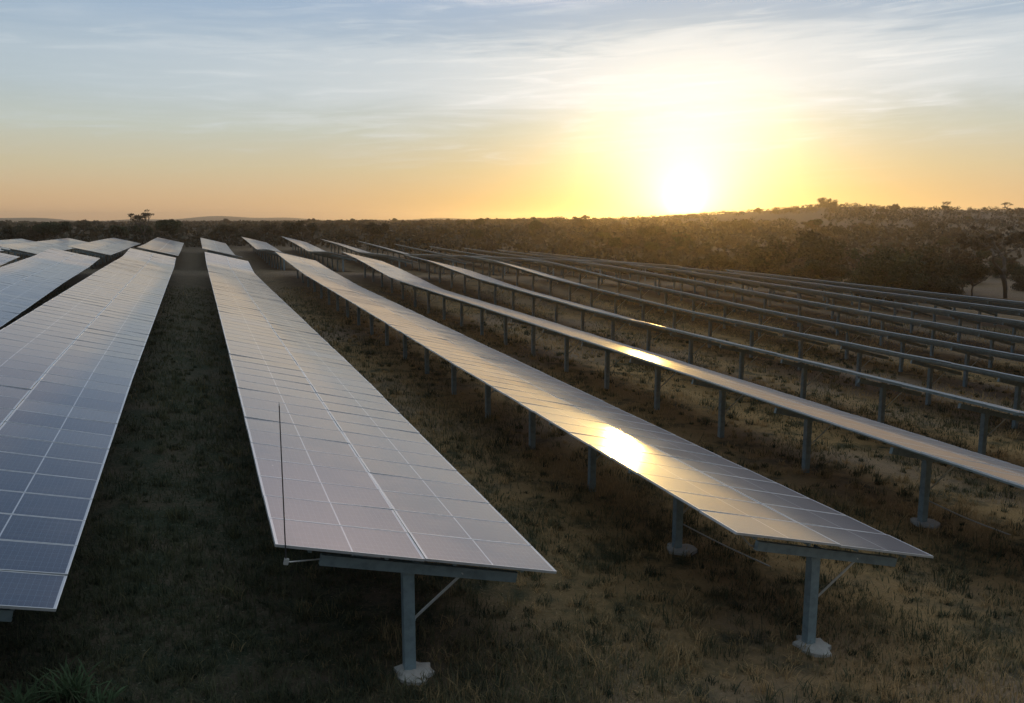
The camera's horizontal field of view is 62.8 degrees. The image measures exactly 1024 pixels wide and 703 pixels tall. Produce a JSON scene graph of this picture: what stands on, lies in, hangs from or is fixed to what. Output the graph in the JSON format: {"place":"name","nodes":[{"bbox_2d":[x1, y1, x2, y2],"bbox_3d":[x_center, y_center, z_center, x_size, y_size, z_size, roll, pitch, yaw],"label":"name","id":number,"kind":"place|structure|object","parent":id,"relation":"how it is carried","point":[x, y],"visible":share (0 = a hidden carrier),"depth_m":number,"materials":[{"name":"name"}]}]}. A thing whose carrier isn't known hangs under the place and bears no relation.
{"place":"outdoors","nodes":[
{"label":"outdoors","id":0,"kind":"place"},
{"bbox_2d":[0,207,1023,702],"bbox_3d":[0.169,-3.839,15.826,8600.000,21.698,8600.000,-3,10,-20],"label":"ground","id":1,"kind":"structure","parent":0,"point":[190,269],"depth_m":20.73,"materials":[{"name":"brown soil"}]},
{"bbox_2d":[0,220,8,227],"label":"scrub tree","id":2,"kind":"object","parent":1,"relation":"on","point":[2,223],"visible":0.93,"depth_m":332.56,"materials":[{"name":"green plant"}]},
{"bbox_2d":[0,230,15,238],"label":"scrub tree","id":3,"kind":"object","parent":1,"relation":"on","point":[2,234],"visible":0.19,"depth_m":162.96,"materials":[{"name":"green plant"}]},
{"bbox_2d":[0,253,18,265],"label":"solar panel row","id":4,"kind":"object","parent":1,"relation":"on","point":[5,258],"visible":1,"depth_m":76.18,"materials":[{"name":"blue glass"}]},
{"bbox_2d":[2,224,28,238],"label":"scrub tree","id":5,"kind":"object","parent":1,"relation":"on","point":[7,229],"visible":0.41,"depth_m":157.65,"materials":[{"name":"green plant"}]},
{"bbox_2d":[0,239,34,256],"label":"solar panel row","id":6,"kind":"object","parent":1,"relation":"on","point":[10,241],"visible":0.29,"depth_m":124.87,"materials":[{"name":"blue glass"}]},
{"bbox_2d":[15,228,47,240],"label":"scrub tree","id":7,"kind":"object","parent":1,"relation":"on","point":[34,235],"visible":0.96,"depth_m":150.06,"materials":[{"name":"green plant"}]},
{"bbox_2d":[0,672,68,702],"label":"weed","id":8,"kind":"object","parent":1,"relation":"on","point":[18,696],"visible":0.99,"depth_m":11.18,"materials":[{"name":"green plant"}]},
{"bbox_2d":[14,224,55,241],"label":"scrub tree","id":9,"kind":"object","parent":1,"relation":"on","point":[18,229],"visible":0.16,"depth_m":154.09,"materials":[{"name":"green plant"}]},
{"bbox_2d":[0,238,86,261],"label":"solar panel row","id":10,"kind":"object","parent":1,"relation":"on","point":[37,247],"visible":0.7,"depth_m":103.12,"materials":[{"name":"blue glass"}]},
{"bbox_2d":[0,248,99,326],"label":"solar panel row","id":11,"kind":"object","parent":1,"relation":"on","point":[26,283],"visible":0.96,"depth_m":57.98,"materials":[{"name":"blue glass"}]},
{"bbox_2d":[32,221,71,239],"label":"tree","id":12,"kind":"object","parent":1,"relation":"on","point":[47,228],"visible":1,"depth_m":150.01,"materials":[{"name":"green plant"}]},
{"bbox_2d":[24,654,114,702],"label":"weed","id":13,"kind":"object","parent":1,"relation":"on","point":[75,686],"visible":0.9,"depth_m":11.50,"materials":[{"name":"green plant"}]},
{"bbox_2d":[78,220,96,224],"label":"scrub tree","id":14,"kind":"object","parent":1,"relation":"on","point":[92,222],"visible":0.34,"depth_m":360.52,"materials":[{"name":"green plant"}]},
{"bbox_2d":[0,248,175,621],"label":"solar panel row","id":15,"kind":"object","parent":1,"relation":"on","point":[70,359],"visible":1,"depth_m":19.82,"materials":[{"name":"blue glass"}]},
{"bbox_2d":[76,222,103,229],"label":"scrub tree","id":16,"kind":"object","parent":1,"relation":"on","point":[83,226],"visible":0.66,"depth_m":223.53,"materials":[{"name":"green plant"}]},
{"bbox_2d":[71,678,127,702],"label":"weed","id":17,"kind":"object","parent":1,"relation":"on","point":[99,696],"visible":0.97,"depth_m":11.35,"materials":[{"name":"green plant"}]},
{"bbox_2d":[67,238,140,268],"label":"solar panel row","id":18,"kind":"object","parent":1,"relation":"on","point":[110,246],"visible":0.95,"depth_m":105.52,"materials":[{"name":"blue glass"}]},
{"bbox_2d":[109,225,129,238],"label":"scrub tree","id":19,"kind":"object","parent":1,"relation":"on","point":[119,230],"visible":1,"depth_m":155.10,"materials":[{"name":"green plant"}]},
{"bbox_2d":[127,225,139,239],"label":"scrub tree","id":20,"kind":"object","parent":1,"relation":"on","point":[131,230],"visible":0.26,"depth_m":187.26,"materials":[{"name":"green plant"}]},
{"bbox_2d":[128,209,153,242],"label":"thorn tree","id":21,"kind":"object","parent":1,"relation":"on","point":[138,217],"visible":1,"depth_m":151.43,"materials":[{"name":"green plant"}]},
{"bbox_2d":[133,224,153,244],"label":"scrub tree","id":22,"kind":"object","parent":1,"relation":"on","point":[137,229],"visible":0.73,"depth_m":167.96,"materials":[{"name":"green plant"}]},
{"bbox_2d":[138,237,183,256],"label":"solar panel row","id":23,"kind":"object","parent":1,"relation":"on","point":[166,247],"visible":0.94,"depth_m":109.45,"materials":[{"name":"blue glass"}]},
{"bbox_2d":[155,219,182,238],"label":"tree","id":24,"kind":"object","parent":1,"relation":"on","point":[171,226],"visible":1,"depth_m":155.96,"materials":[{"name":"green plant"}]},
{"bbox_2d":[201,238,240,258],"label":"solar panel row","id":25,"kind":"object","parent":1,"relation":"on","point":[215,247],"visible":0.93,"depth_m":122.26,"materials":[{"name":"blue glass"}]},
{"bbox_2d":[212,224,237,239],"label":"scrub tree","id":26,"kind":"object","parent":1,"relation":"on","point":[230,229],"visible":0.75,"depth_m":172.76,"materials":[{"name":"green plant"}]},
{"bbox_2d":[235,231,260,247],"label":"scrub tree","id":27,"kind":"object","parent":1,"relation":"on","point":[249,235],"visible":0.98,"depth_m":167.17,"materials":[{"name":"green plant"}]},
{"bbox_2d":[241,223,266,231],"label":"thorn tree","id":28,"kind":"object","parent":1,"relation":"on","point":[246,226],"visible":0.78,"depth_m":210.97,"materials":[{"name":"green plant"}]},
{"bbox_2d":[253,223,283,242],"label":"scrub tree","id":29,"kind":"object","parent":1,"relation":"on","point":[274,228],"visible":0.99,"depth_m":168.79,"materials":[{"name":"green plant"}]},
{"bbox_2d":[242,237,303,269],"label":"solar panel row","id":30,"kind":"object","parent":1,"relation":"on","point":[265,248],"visible":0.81,"depth_m":121.79,"materials":[{"name":"blue glass"}]},
{"bbox_2d":[279,230,292,245],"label":"scrub tree","id":31,"kind":"object","parent":1,"relation":"on","point":[287,235],"visible":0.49,"depth_m":192.17,"materials":[{"name":"green plant"}]},
{"bbox_2d":[282,220,318,246],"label":"scrub tree","id":32,"kind":"object","parent":1,"relation":"on","point":[295,227],"visible":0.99,"depth_m":177.67,"materials":[{"name":"green plant"}]},
{"bbox_2d":[281,236,356,271],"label":"solar panel row","id":33,"kind":"object","parent":1,"relation":"on","point":[311,249],"visible":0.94,"depth_m":116.34,"materials":[{"name":"blue glass"}]},
{"bbox_2d":[320,223,338,238],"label":"scrub tree","id":34,"kind":"object","parent":1,"relation":"on","point":[326,225],"visible":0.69,"depth_m":255.37,"materials":[{"name":"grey plant"}]},
{"bbox_2d":[336,222,354,227],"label":"thorn tree","id":35,"kind":"object","parent":1,"relation":"on","point":[349,225],"visible":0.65,"depth_m":280.45,"materials":[{"name":"green plant"}]},
{"bbox_2d":[335,232,358,244],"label":"scrub tree","id":36,"kind":"object","parent":1,"relation":"on","point":[349,236],"visible":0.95,"depth_m":180.95,"materials":[{"name":"green plant"}]},
{"bbox_2d":[350,222,366,230],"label":"scrub tree","id":37,"kind":"object","parent":1,"relation":"on","point":[359,225],"visible":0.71,"depth_m":274.89,"materials":[{"name":"grey plant"}]},
{"bbox_2d":[322,239,414,267],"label":"solar panel row","id":38,"kind":"object","parent":1,"relation":"on","point":[384,257],"visible":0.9,"depth_m":118.28,"materials":[{"name":"blue glass"}]},
{"bbox_2d":[362,222,389,243],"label":"scrub tree","id":39,"kind":"object","parent":1,"relation":"on","point":[373,228],"visible":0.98,"depth_m":188.72,"materials":[{"name":"green plant"}]},
{"bbox_2d":[205,252,556,684],"bbox_3d":[-15.125,-2.900,48.698,4.144,4.703,79.472,-3,10,-20],"label":"solar panel row","id":40,"kind":"object","parent":1,"relation":"on","point":[356,464],"visible":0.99,"depth_m":15.91,"materials":[{"name":"blue glass"}]},
{"bbox_2d":[360,241,470,273],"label":"solar panel row","id":41,"kind":"object","parent":1,"relation":"on","point":[437,258],"visible":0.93,"depth_m":116.51,"materials":[{"name":"blue glass"}]},
{"bbox_2d":[414,219,428,225],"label":"scrub tree","id":42,"kind":"object","parent":1,"relation":"on","point":[422,222],"visible":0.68,"depth_m":308.56,"materials":[{"name":"grey plant"}]},
{"bbox_2d":[421,226,449,233],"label":"scrub tree","id":43,"kind":"object","parent":1,"relation":"on","point":[444,230],"visible":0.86,"depth_m":223.82,"materials":[{"name":"grey plant"}]},
{"bbox_2d":[396,244,519,275],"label":"solar panel row","id":44,"kind":"object","parent":1,"relation":"on","point":[468,259],"visible":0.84,"depth_m":120.26,"materials":[{"name":"grey glass"}]},
{"bbox_2d":[456,220,465,225],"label":"scrub tree","id":45,"kind":"object","parent":1,"relation":"on","point":[462,222],"visible":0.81,"depth_m":357.47,"materials":[{"name":"grey plant"}]},
{"bbox_2d":[474,218,484,225],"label":"scrub tree","id":46,"kind":"object","parent":1,"relation":"on","point":[479,222],"visible":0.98,"depth_m":308.91,"materials":[{"name":"grey plant"}]},
{"bbox_2d":[482,241,496,255],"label":"scrub tree","id":47,"kind":"object","parent":1,"relation":"on","point":[491,244],"visible":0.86,"depth_m":189.81,"materials":[{"name":"grey plant"}]},
{"bbox_2d":[430,246,553,275],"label":"solar panel row","id":48,"kind":"object","parent":1,"relation":"on","point":[521,260],"visible":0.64,"depth_m":123.69,"materials":[{"name":"grey glass"}]},
{"bbox_2d":[0,202,1023,280],"bbox_3d":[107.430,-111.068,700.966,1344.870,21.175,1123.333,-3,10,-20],"label":"woodland","id":49,"kind":"object","parent":1,"relation":"on","point":[554,231],"visible":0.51,"depth_m":224.51,"materials":[{"name":"green plant"}]},
{"bbox_2d":[466,248,600,278],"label":"solar panel row","id":50,"kind":"object","parent":1,"relation":"on","point":[562,261],"visible":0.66,"depth_m":128.51,"materials":[{"name":"grey glass"}]},
{"bbox_2d":[528,220,542,231],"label":"scrub tree","id":51,"kind":"object","parent":1,"relation":"on","point":[535,224],"visible":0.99,"depth_m":233.30,"materials":[{"name":"green plant"}]},
{"bbox_2d":[498,250,645,280],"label":"solar panel row","id":52,"kind":"object","parent":1,"relation":"on","point":[623,264],"visible":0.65,"depth_m":126.99,"materials":[{"name":"grey glass"}]},
{"bbox_2d":[563,217,583,224],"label":"thorn tree","id":53,"kind":"object","parent":1,"relation":"on","point":[574,219],"visible":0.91,"depth_m":354.48,"materials":[{"name":"green plant"}]},
{"bbox_2d":[572,218,592,229],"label":"scrub tree","id":54,"kind":"object","parent":1,"relation":"on","point":[581,222],"visible":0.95,"depth_m":287.33,"materials":[{"name":"green plant"}]},
{"bbox_2d":[276,252,933,657],"bbox_3d":[-8.656,-2.546,51.041,4.144,4.292,80.410,-3,10,-20],"label":"solar panel row","id":55,"kind":"object","parent":1,"relation":"on","point":[732,496],"visible":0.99,"depth_m":18.37,"materials":[{"name":"blue glass"}]},
{"bbox_2d":[529,251,693,279],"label":"solar panel row","id":56,"kind":"object","parent":1,"relation":"on","point":[644,264],"visible":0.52,"depth_m":135.00,"materials":[{"name":"grey glass"}]},
{"bbox_2d":[608,237,622,253],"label":"scrub tree","id":57,"kind":"object","parent":1,"relation":"on","point":[616,242],"visible":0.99,"depth_m":174.07,"materials":[{"name":"green plant"}]},
{"bbox_2d":[636,225,666,240],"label":"scrub tree","id":58,"kind":"object","parent":1,"relation":"on","point":[649,232],"visible":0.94,"depth_m":207.98,"materials":[{"name":"green plant"}]},
{"bbox_2d":[637,257,668,272],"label":"scrub tree","id":59,"kind":"object","parent":1,"relation":"on","point":[650,260],"visible":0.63,"depth_m":133.35,"materials":[{"name":"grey plant"}]},
{"bbox_2d":[657,232,688,247],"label":"thorn tree","id":60,"kind":"object","parent":1,"relation":"on","point":[666,239],"visible":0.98,"depth_m":174.58,"materials":[{"name":"green plant"}]},
{"bbox_2d":[667,218,682,223],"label":"scrub tree","id":61,"kind":"object","parent":1,"relation":"on","point":[674,220],"visible":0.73,"depth_m":374.08,"materials":[{"name":"grey plant"}]},
{"bbox_2d":[671,232,690,243],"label":"scrub tree","id":62,"kind":"object","parent":1,"relation":"on","point":[677,239],"visible":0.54,"depth_m":179.39,"materials":[{"name":"grey plant"}]},
{"bbox_2d":[343,252,1023,534],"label":"solar panel row","id":63,"kind":"object","parent":1,"relation":"on","point":[927,451],"visible":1,"depth_m":25.79,"materials":[{"name":"grey glass"}]},
{"bbox_2d":[671,245,709,277],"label":"thorn tree","id":64,"kind":"object","parent":1,"relation":"on","point":[699,250],"visible":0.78,"depth_m":132.88,"materials":[{"name":"green plant"}]},
{"bbox_2d":[691,254,737,282],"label":"scrub tree","id":65,"kind":"object","parent":1,"relation":"on","point":[718,260],"visible":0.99,"depth_m":120.52,"materials":[{"name":"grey plant"}]},
{"bbox_2d":[407,255,1023,454],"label":"solar panel row","id":66,"kind":"object","parent":1,"relation":"on","point":[985,413],"visible":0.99,"depth_m":38.16,"materials":[{"name":"grey glass"}]},
{"bbox_2d":[714,236,746,250],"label":"scrub tree","id":67,"kind":"object","parent":1,"relation":"on","point":[732,242],"visible":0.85,"depth_m":175.06,"materials":[{"name":"grey plant"}]},
{"bbox_2d":[731,222,754,229],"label":"scrub tree","id":68,"kind":"object","parent":1,"relation":"on","point":[750,225],"visible":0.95,"depth_m":274.93,"materials":[{"name":"grey plant"}]},
{"bbox_2d":[465,255,1023,428],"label":"solar panel row","id":69,"kind":"object","parent":1,"relation":"on","point":[1010,379],"visible":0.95,"depth_m":44.68,"materials":[{"name":"grey glass"}]},
{"bbox_2d":[731,241,784,275],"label":"tree","id":70,"kind":"object","parent":1,"relation":"on","point":[757,252],"visible":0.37,"depth_m":127.94,"materials":[{"name":"green plant"}]},
{"bbox_2d":[522,258,1023,386],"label":"solar panel row","id":71,"kind":"object","parent":1,"relation":"on","point":[966,350],"visible":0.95,"depth_m":52.20,"materials":[{"name":"grey glass"}]},
{"bbox_2d":[779,257,806,286],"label":"scrub tree","id":72,"kind":"object","parent":1,"relation":"on","point":[786,268],"visible":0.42,"depth_m":111.36,"materials":[{"name":"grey plant"}]},
{"bbox_2d":[576,261,1023,367],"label":"solar panel row","id":73,"kind":"object","parent":1,"relation":"on","point":[992,337],"visible":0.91,"depth_m":61.38,"materials":[{"name":"grey glass"}]},
{"bbox_2d":[763,230,848,280],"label":"tree","id":74,"kind":"object","parent":1,"relation":"on","point":[814,246],"visible":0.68,"depth_m":119.73,"materials":[{"name":"green plant"}]},
{"bbox_2d":[796,221,826,231],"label":"thorn tree","id":75,"kind":"object","parent":1,"relation":"on","point":[813,226],"visible":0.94,"depth_m":239.20,"materials":[{"name":"green plant"}]},
{"bbox_2d":[806,219,822,231],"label":"scrub tree","id":76,"kind":"object","parent":1,"relation":"on","point":[818,221],"visible":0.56,"depth_m":240.75,"materials":[{"name":"green plant"}]},
{"bbox_2d":[804,259,828,294],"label":"scrub tree","id":77,"kind":"object","parent":1,"relation":"on","point":[812,264],"visible":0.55,"depth_m":98.73,"materials":[{"name":"green plant"}]},
{"bbox_2d":[790,261,851,296],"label":"scrub tree","id":78,"kind":"object","parent":1,"relation":"on","point":[838,270],"visible":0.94,"depth_m":97.88,"materials":[{"name":"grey plant"}]},
{"bbox_2d":[630,264,1023,352],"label":"solar panel row","id":79,"kind":"object","parent":1,"relation":"on","point":[971,317],"visible":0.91,"depth_m":68.28,"materials":[{"name":"grey glass"}]},
{"bbox_2d":[817,197,837,207],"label":"tree","id":80,"kind":"object","parent":1,"relation":"on","point":[823,204],"visible":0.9,"depth_m":516.50,"materials":[{"name":"green plant"}]},
{"bbox_2d":[819,277,840,281],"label":"bush","id":81,"kind":"object","parent":1,"relation":"on","point":[835,279],"visible":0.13,"depth_m":109.17,"materials":[{"name":"green plant"}]},
{"bbox_2d":[819,226,845,235],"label":"scrub tree","id":82,"kind":"object","parent":1,"relation":"on","point":[835,230],"visible":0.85,"depth_m":220.04,"materials":[{"name":"grey plant"}]},
{"bbox_2d":[680,267,1023,329],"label":"solar panel row","id":83,"kind":"object","parent":1,"relation":"on","point":[979,308],"visible":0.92,"depth_m":75.12,"materials":[{"name":"grey glass"}]},
{"bbox_2d":[851,222,870,229],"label":"scrub tree","id":84,"kind":"object","parent":1,"relation":"on","point":[863,225],"visible":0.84,"depth_m":263.18,"materials":[{"name":"grey plant"}]},
{"bbox_2d":[725,269,1023,324],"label":"solar panel row","id":85,"kind":"object","parent":1,"relation":"on","point":[988,301],"visible":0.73,"depth_m":80.21,"materials":[{"name":"grey glass"}]},
{"bbox_2d":[875,208,888,213],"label":"scrub tree","id":86,"kind":"object","parent":1,"relation":"on","point":[880,210],"visible":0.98,"depth_m":395.47,"materials":[{"name":"grey plant"}]},
{"bbox_2d":[840,243,929,300],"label":"tree","id":87,"kind":"object","parent":1,"relation":"on","point":[886,268],"visible":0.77,"depth_m":94.65,"materials":[{"name":"green plant"}]},
{"bbox_2d":[889,204,899,212],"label":"scrub tree","id":88,"kind":"object","parent":1,"relation":"on","point":[894,206],"visible":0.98,"depth_m":436.30,"materials":[{"name":"grey plant"}]},
{"bbox_2d":[893,242,964,290],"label":"tree","id":89,"kind":"object","parent":1,"relation":"on","point":[937,264],"visible":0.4,"depth_m":97.68,"materials":[{"name":"green plant"}]},
{"bbox_2d":[916,221,944,229],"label":"scrub tree","id":90,"kind":"object","parent":1,"relation":"on","point":[924,225],"visible":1,"depth_m":254.29,"materials":[{"name":"grey plant"}]},
{"bbox_2d":[921,271,969,293],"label":"bush","id":91,"kind":"object","parent":1,"relation":"on","point":[940,283],"visible":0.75,"depth_m":95.44,"materials":[{"name":"green plant"}]},
{"bbox_2d":[943,227,965,237],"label":"scrub tree","id":92,"kind":"object","parent":1,"relation":"on","point":[953,231],"visible":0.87,"depth_m":218.49,"materials":[{"name":"grey plant"}]},
{"bbox_2d":[933,247,985,287],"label":"tree","id":93,"kind":"object","parent":1,"relation":"on","point":[962,258],"visible":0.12,"depth_m":101.79,"materials":[{"name":"green plant"}]},
{"bbox_2d":[949,261,1002,295],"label":"scrub tree","id":94,"kind":"object","parent":1,"relation":"on","point":[977,270],"visible":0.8,"depth_m":100.38,"materials":[{"name":"green plant"}]},
{"bbox_2d":[968,276,987,282],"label":"bush","id":95,"kind":"object","parent":1,"relation":"on","point":[975,280],"visible":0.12,"depth_m":124.75,"materials":[{"name":"green plant"}]},
{"bbox_2d":[972,251,991,263],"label":"scrub tree","id":96,"kind":"object","parent":1,"relation":"on","point":[985,254],"visible":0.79,"depth_m":145.87,"materials":[{"name":"grey plant"}]},
{"bbox_2d":[955,226,1023,297],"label":"forked tree","id":97,"kind":"object","parent":1,"relation":"on","point":[983,240],"visible":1,"depth_m":98.99,"materials":[{"name":"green plant"}]},
{"bbox_2d":[987,256,1017,271],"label":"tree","id":98,"kind":"object","parent":1,"relation":"on","point":[990,265],"visible":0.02,"depth_m":144.86,"materials":[{"name":"green plant"}]},
{"bbox_2d":[987,257,1019,264],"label":"thorn tree","id":99,"kind":"object","parent":1,"relation":"on","point":[1010,260],"visible":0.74,"depth_m":134.15,"materials":[{"name":"green plant"}]},
{"bbox_2d":[991,259,1022,278],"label":"bush","id":100,"kind":"object","parent":1,"relation":"on","point":[1012,269],"visible":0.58,"depth_m":134.46,"materials":[{"name":"green plant"}]},
{"bbox_2d":[1010,272,1023,290],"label":"bush","id":101,"kind":"object","parent":1,"relation":"on","point":[1019,280],"visible":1,"depth_m":111.67,"materials":[{"name":"green plant"}]},
{"bbox_2d":[0,0,1023,220],"label":"sky","id":102,"kind":"structure","parent":0,"point":[335,110],"materials":[{"name":"blue"}]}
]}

